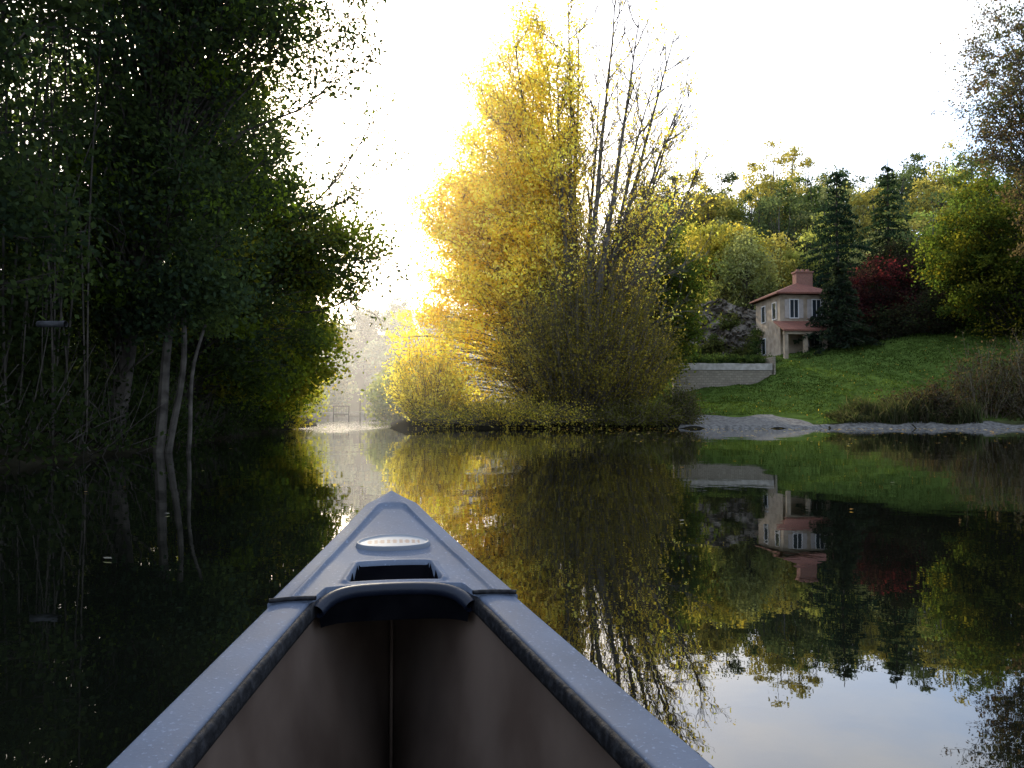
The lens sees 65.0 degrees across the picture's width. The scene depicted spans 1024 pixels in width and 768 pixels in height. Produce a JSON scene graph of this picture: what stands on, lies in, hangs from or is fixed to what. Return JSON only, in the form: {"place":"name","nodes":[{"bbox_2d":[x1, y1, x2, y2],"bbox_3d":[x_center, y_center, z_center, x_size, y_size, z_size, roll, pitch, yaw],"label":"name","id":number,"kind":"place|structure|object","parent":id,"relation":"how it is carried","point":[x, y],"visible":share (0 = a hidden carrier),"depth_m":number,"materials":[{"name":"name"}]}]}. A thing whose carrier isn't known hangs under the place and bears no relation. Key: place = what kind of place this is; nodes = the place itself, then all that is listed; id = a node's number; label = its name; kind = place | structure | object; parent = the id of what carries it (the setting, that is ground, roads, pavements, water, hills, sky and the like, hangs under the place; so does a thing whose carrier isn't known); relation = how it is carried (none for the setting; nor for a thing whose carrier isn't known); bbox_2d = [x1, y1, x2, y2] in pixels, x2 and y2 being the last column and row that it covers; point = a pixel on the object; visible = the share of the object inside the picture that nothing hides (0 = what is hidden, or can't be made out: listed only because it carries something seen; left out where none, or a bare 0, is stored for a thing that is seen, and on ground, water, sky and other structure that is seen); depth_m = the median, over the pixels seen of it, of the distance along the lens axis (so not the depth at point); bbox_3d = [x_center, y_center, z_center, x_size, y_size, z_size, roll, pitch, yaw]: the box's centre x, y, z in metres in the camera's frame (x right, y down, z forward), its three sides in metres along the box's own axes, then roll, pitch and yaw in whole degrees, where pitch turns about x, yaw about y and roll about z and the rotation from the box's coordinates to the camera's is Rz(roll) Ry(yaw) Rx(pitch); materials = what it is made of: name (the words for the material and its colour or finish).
{"place":"outdoors","nodes":[
{"label":"outdoors","id":0,"kind":"place"},
{"bbox_2d":[0,421,1023,767],"bbox_3d":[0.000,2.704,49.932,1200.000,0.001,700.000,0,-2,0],"label":"river water","id":1,"kind":"structure","parent":0,"point":[774,599],"depth_m":3.99,"materials":[{"name":"black liquid"}]},
{"bbox_2d":[80,213,298,452],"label":"alder stems","id":2,"kind":"object","parent":1,"relation":"in","point":[219,285],"visible":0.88,"depth_m":16.18,"materials":[{"name":"green plant"}]},
{"bbox_2d":[333,406,349,420],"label":"sluice gate frame","id":3,"kind":"object","parent":1,"relation":"in","point":[341,414],"visible":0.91,"depth_m":99.88,"materials":[{"name":"grey metal"}]},
{"bbox_2d":[107,491,713,767],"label":"canoe","id":4,"kind":"object","parent":1,"relation":"on","point":[391,629],"visible":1,"depth_m":1.19,"materials":[{"name":"grey plastic"}]},
{"bbox_2d":[84,428,1022,557],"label":"floating leaves","id":5,"kind":"object","parent":1,"relation":"on","point":[653,439],"visible":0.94,"depth_m":32.81,"materials":[{"name":"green plant"}]},
{"bbox_2d":[0,244,1023,467],"bbox_3d":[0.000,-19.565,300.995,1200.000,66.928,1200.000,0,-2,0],"label":"ground","id":6,"kind":"structure","parent":0,"point":[353,407],"depth_m":58.03,"materials":[{"name":"green plant"}]},
{"bbox_2d":[2,47,37,160],"bbox_3d":[-14.786,-7.642,13.822,11.782,16.876,14.460,0,-2,0],"label":"woodland tree","id":7,"kind":"object","parent":6,"relation":"on","point":[17,148],"visible":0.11,"depth_m":17.93,"materials":[{"name":"green plant"}]},
{"bbox_2d":[36,321,67,326],"bbox_3d":[-6.525,-0.850,11.392,0.463,0.100,0.090,0,-2,13],"label":"drain pipe","id":8,"kind":"object","parent":6,"relation":"on","point":[51,323],"visible":1,"depth_m":11.36,"materials":[{"name":"grey metal"}]},
{"bbox_2d":[0,0,108,444],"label":"hanging vines","id":9,"kind":"object","parent":6,"relation":"on","point":[52,318],"visible":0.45,"depth_m":13.99,"materials":[{"name":"green plant"}]},
{"bbox_2d":[0,2,170,406],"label":"woodland tree","id":10,"kind":"object","parent":6,"relation":"on","point":[16,109],"visible":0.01,"depth_m":23.95,"materials":[{"name":"green plant"}]},
{"bbox_2d":[0,0,183,346],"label":"riverside alder tree","id":11,"kind":"object","parent":6,"relation":"on","point":[11,193],"visible":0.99,"depth_m":12.03,"materials":[{"name":"green plant"}]},
{"bbox_2d":[0,212,308,468],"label":"bank undergrowth","id":12,"kind":"object","parent":6,"relation":"on","point":[141,416],"visible":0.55,"depth_m":15.41,"materials":[{"name":"green plant"}]},
{"bbox_2d":[0,0,396,438],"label":"riverside alder tree","id":13,"kind":"object","parent":6,"relation":"on","point":[156,177],"visible":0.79,"depth_m":16.50,"materials":[{"name":"green plant"}]},
{"bbox_2d":[93,75,414,416],"bbox_3d":[-8.057,-4.597,25.154,10.046,11.942,9.350,0,-2,0],"label":"overhanging maple tree","id":14,"kind":"object","parent":6,"relation":"on","point":[304,265],"visible":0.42,"depth_m":24.57,"materials":[{"name":"green plant"}]},
{"bbox_2d":[199,227,367,427],"bbox_3d":[-10.598,-2.755,33.858,8.932,9.712,10.148,0,-2,0],"label":"bank hazel tree","id":15,"kind":"object","parent":6,"relation":"on","point":[330,372],"visible":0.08,"depth_m":33.63,"materials":[{"name":"green plant"}]},
{"bbox_2d":[281,373,343,429],"bbox_3d":[-12.400,-0.519,42.980,6.935,6.014,8.522,0,-2,0],"label":"yellow hazel bush","id":16,"kind":"object","parent":6,"relation":"on","point":[303,413],"visible":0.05,"depth_m":43.03,"materials":[{"name":"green plant"}]},
{"bbox_2d":[301,412,387,420],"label":"weir","id":17,"kind":"object","parent":6,"relation":"on","point":[345,418],"visible":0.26,"depth_m":109.39,"materials":[{"name":"concrete"}]},
{"bbox_2d":[359,394,366,421],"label":"sluice gate frame","id":18,"kind":"object","parent":6,"relation":"on","point":[360,408],"visible":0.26,"depth_m":98.90,"materials":[{"name":"grey metal"}]},
{"bbox_2d":[297,296,524,422],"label":"distant trees","id":19,"kind":"object","parent":6,"relation":"on","point":[376,356],"visible":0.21,"depth_m":169.07,"materials":[{"name":"yellow plant"}]},
{"bbox_2d":[377,332,482,421],"bbox_3d":[-5.019,-0.360,48.173,5.982,5.692,4.852,1,-2,-18],"label":"yellow willow shrub","id":20,"kind":"object","parent":6,"relation":"on","point":[403,401],"visible":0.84,"depth_m":47.60,"materials":[{"name":"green plant"}]},
{"bbox_2d":[375,0,731,417],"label":"autumn poplar tree","id":21,"kind":"object","parent":6,"relation":"on","point":[504,207],"visible":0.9,"depth_m":49.63,"materials":[{"name":"yellow plant"}]},
{"bbox_2d":[397,374,717,428],"bbox_3d":[2.922,1.234,47.031,18.928,3.818,8.920,0,-2,0],"label":"waterside scrub","id":22,"kind":"object","parent":6,"relation":"on","point":[677,410],"visible":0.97,"depth_m":45.87,"materials":[{"name":"green plant"}]},
{"bbox_2d":[464,220,691,421],"bbox_3d":[4.039,-3.756,49.119,14.039,12.499,10.676,0,-2,0],"label":"willow bush","id":23,"kind":"object","parent":6,"relation":"on","point":[628,353],"visible":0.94,"depth_m":47.06,"materials":[{"name":"green plant"}]},
{"bbox_2d":[596,202,728,397],"bbox_3d":[9.820,-6.175,58.658,10.841,14.484,11.005,0,-2,0],"label":"green ash tree","id":24,"kind":"object","parent":6,"relation":"on","point":[692,282],"visible":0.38,"depth_m":56.73,"materials":[{"name":"green plant"}]},
{"bbox_2d":[686,298,755,355],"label":"rock cliff","id":25,"kind":"structure","parent":6,"relation":"on","point":[733,335],"depth_m":82.02,"materials":[{"name":"stone"}]},
{"bbox_2d":[672,370,771,393],"bbox_3d":[16.263,0.303,62.125,7.800,2.750,0.500,0,-2,-5],"label":"stonework","id":26,"kind":"object","parent":6,"relation":"on","point":[709,378],"visible":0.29,"depth_m":61.87,"materials":[{"name":"stone"}]},
{"bbox_2d":[675,363,772,369],"bbox_3d":[16.238,-1.331,62.186,7.850,0.518,0.640,0,-2,-5],"label":"coping","id":27,"kind":"object","parent":26,"relation":"on","point":[729,366],"visible":0.86,"depth_m":61.91,"materials":[{"name":"stone"}]},
{"bbox_2d":[671,220,774,299],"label":"golden lime tree","id":28,"kind":"object","parent":6,"relation":"on","point":[714,246],"visible":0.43,"depth_m":91.08,"materials":[{"name":"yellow plant"}]},
{"bbox_2d":[669,352,780,363],"bbox_3d":[16.582,-1.740,63.623,9.691,1.817,2.224,0,-2,-6],"label":"clipped hedge","id":29,"kind":"object","parent":6,"relation":"on","point":[741,360],"visible":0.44,"depth_m":63.52,"materials":[{"name":"green plant"}]},
{"bbox_2d":[697,308,755,361],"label":"cliff ivy","id":30,"kind":"object","parent":6,"relation":"on","point":[718,346],"visible":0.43,"depth_m":78.23,"materials":[{"name":"green plant"}]},
{"bbox_2d":[707,225,789,309],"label":"pale willow tree","id":31,"kind":"object","parent":6,"relation":"on","point":[750,287],"visible":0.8,"depth_m":85.50,"materials":[{"name":"green plant"}]},
{"bbox_2d":[679,414,822,427],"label":"gravel boat ramp","id":32,"kind":"structure","parent":6,"relation":"on","point":[756,421],"depth_m":48.37,"materials":[{"name":"grey gravel"}]},
{"bbox_2d":[758,357,775,374],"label":"return wall","id":33,"kind":"structure","parent":6,"relation":"on","point":[772,360],"depth_m":62.15,"materials":[{"name":"stone"}]},
{"bbox_2d":[741,326,813,361],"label":"garden shrubs","id":34,"kind":"object","parent":6,"relation":"on","point":[754,347],"visible":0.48,"depth_m":73.59,"materials":[{"name":"green plant"}]},
{"bbox_2d":[756,295,828,356],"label":"walls","id":35,"kind":"structure","parent":6,"relation":"on","point":[772,331],"depth_m":70.28,"materials":[{"name":"beige paint"}]},
{"bbox_2d":[749,283,822,303],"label":"roof","id":36,"kind":"structure","parent":35,"relation":"on","point":[797,289],"depth_m":70.07,"materials":[{"name":"tile"}]},
{"bbox_2d":[791,269,813,286],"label":"chimney","id":37,"kind":"object","parent":36,"relation":"on","point":[802,276],"visible":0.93,"depth_m":71.49,"materials":[{"name":"brick"}]},
{"bbox_2d":[761,299,820,355],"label":"window frames","id":38,"kind":"structure","parent":35,"relation":"attached to","point":[789,316],"depth_m":69.97,"materials":[{"name":"white wood"}]},
{"bbox_2d":[762,300,819,354],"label":"window glass","id":39,"kind":"object","parent":38,"relation":"in","point":[793,303],"visible":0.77,"depth_m":69.97,"materials":[{"name":"black glass"}]},
{"bbox_2d":[773,321,826,330],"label":"porch roof","id":40,"kind":"structure","parent":35,"relation":"attached to","point":[791,325],"depth_m":68.27,"materials":[{"name":"tile"}]},
{"bbox_2d":[785,299,825,342],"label":"shutters","id":41,"kind":"object","parent":35,"relation":"attached to","point":[809,308],"visible":0.51,"depth_m":69.86,"materials":[{"name":"paint"}]},
{"bbox_2d":[658,232,928,379],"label":"hillside scrub","id":42,"kind":"object","parent":6,"relation":"on","point":[712,348],"depth_m":76.18,"materials":[{"name":"green plant"}]},
{"bbox_2d":[782,331,827,358],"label":"porch pillars","id":43,"kind":"structure","parent":6,"relation":"on","point":[785,345],"depth_m":67.73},
{"bbox_2d":[622,139,1021,349],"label":"hillside trees","id":44,"kind":"object","parent":6,"relation":"on","point":[782,212],"visible":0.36,"depth_m":121.88,"materials":[{"name":"green plant"}]},
{"bbox_2d":[645,324,1023,423],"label":"lawn grass","id":45,"kind":"structure","parent":6,"relation":"on","point":[724,410],"depth_m":58.89,"materials":[{"name":"green plant"}]},
{"bbox_2d":[793,255,884,355],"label":"cedar tree","id":46,"kind":"object","parent":6,"relation":"on","point":[836,289],"visible":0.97,"depth_m":67.01,"materials":[{"name":"green plant"}]},
{"bbox_2d":[797,168,889,303],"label":"spruce tree","id":47,"kind":"object","parent":6,"relation":"on","point":[843,222],"visible":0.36,"depth_m":80.36,"materials":[{"name":"green plant"}]},
{"bbox_2d":[836,252,926,340],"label":"red maple tree","id":48,"kind":"object","parent":6,"relation":"on","point":[865,295],"visible":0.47,"depth_m":70.68,"materials":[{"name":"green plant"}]},
{"bbox_2d":[853,158,919,296],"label":"spruce tree","id":49,"kind":"object","parent":6,"relation":"on","point":[888,233],"visible":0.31,"depth_m":90.57,"materials":[{"name":"green plant"}]},
{"bbox_2d":[829,227,963,332],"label":"dark holm oak tree","id":50,"kind":"object","parent":6,"relation":"on","point":[892,250],"visible":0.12,"depth_m":73.43,"materials":[{"name":"red plant"}]},
{"bbox_2d":[820,389,992,423],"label":"reeds","id":51,"kind":"object","parent":6,"relation":"on","point":[857,410],"visible":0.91,"depth_m":47.26,"materials":[{"name":"green plant"}]},
{"bbox_2d":[843,282,996,346],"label":"dark laurel tree","id":52,"kind":"object","parent":6,"relation":"on","point":[884,323],"visible":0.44,"depth_m":66.72,"materials":[{"name":"green plant"}]},
{"bbox_2d":[821,421,1023,428],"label":"gravel shoreline","id":53,"kind":"structure","parent":6,"relation":"on","point":[984,425],"depth_m":46.59,"materials":[{"name":"grey gravel"}]},
{"bbox_2d":[874,324,1023,423],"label":"bramble thicket","id":54,"kind":"object","parent":6,"relation":"on","point":[941,402],"visible":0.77,"depth_m":47.67,"materials":[{"name":"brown plant"}]},
{"bbox_2d":[903,168,1023,341],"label":"oak tree","id":55,"kind":"object","parent":6,"relation":"on","point":[977,255],"visible":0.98,"depth_m":61.28,"materials":[{"name":"green plant"}]},
{"bbox_2d":[928,0,1023,262],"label":"tall ash tree","id":56,"kind":"object","parent":6,"relation":"on","point":[1004,136],"visible":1,"depth_m":51.27,"materials":[{"name":"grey plant"}]},
{"bbox_2d":[963,302,994,332],"bbox_3d":[39.500,-4.827,65.239,4.800,3.750,3.200,0,-2,0],"label":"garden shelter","id":57,"kind":"object","parent":6,"relation":"on","point":[981,319],"depth_m":64.04,"materials":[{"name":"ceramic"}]},
{"bbox_2d":[0,0,1023,334],"label":"sky","id":58,"kind":"structure","parent":0,"point":[853,84],"materials":[{"name":"white"}]}
]}

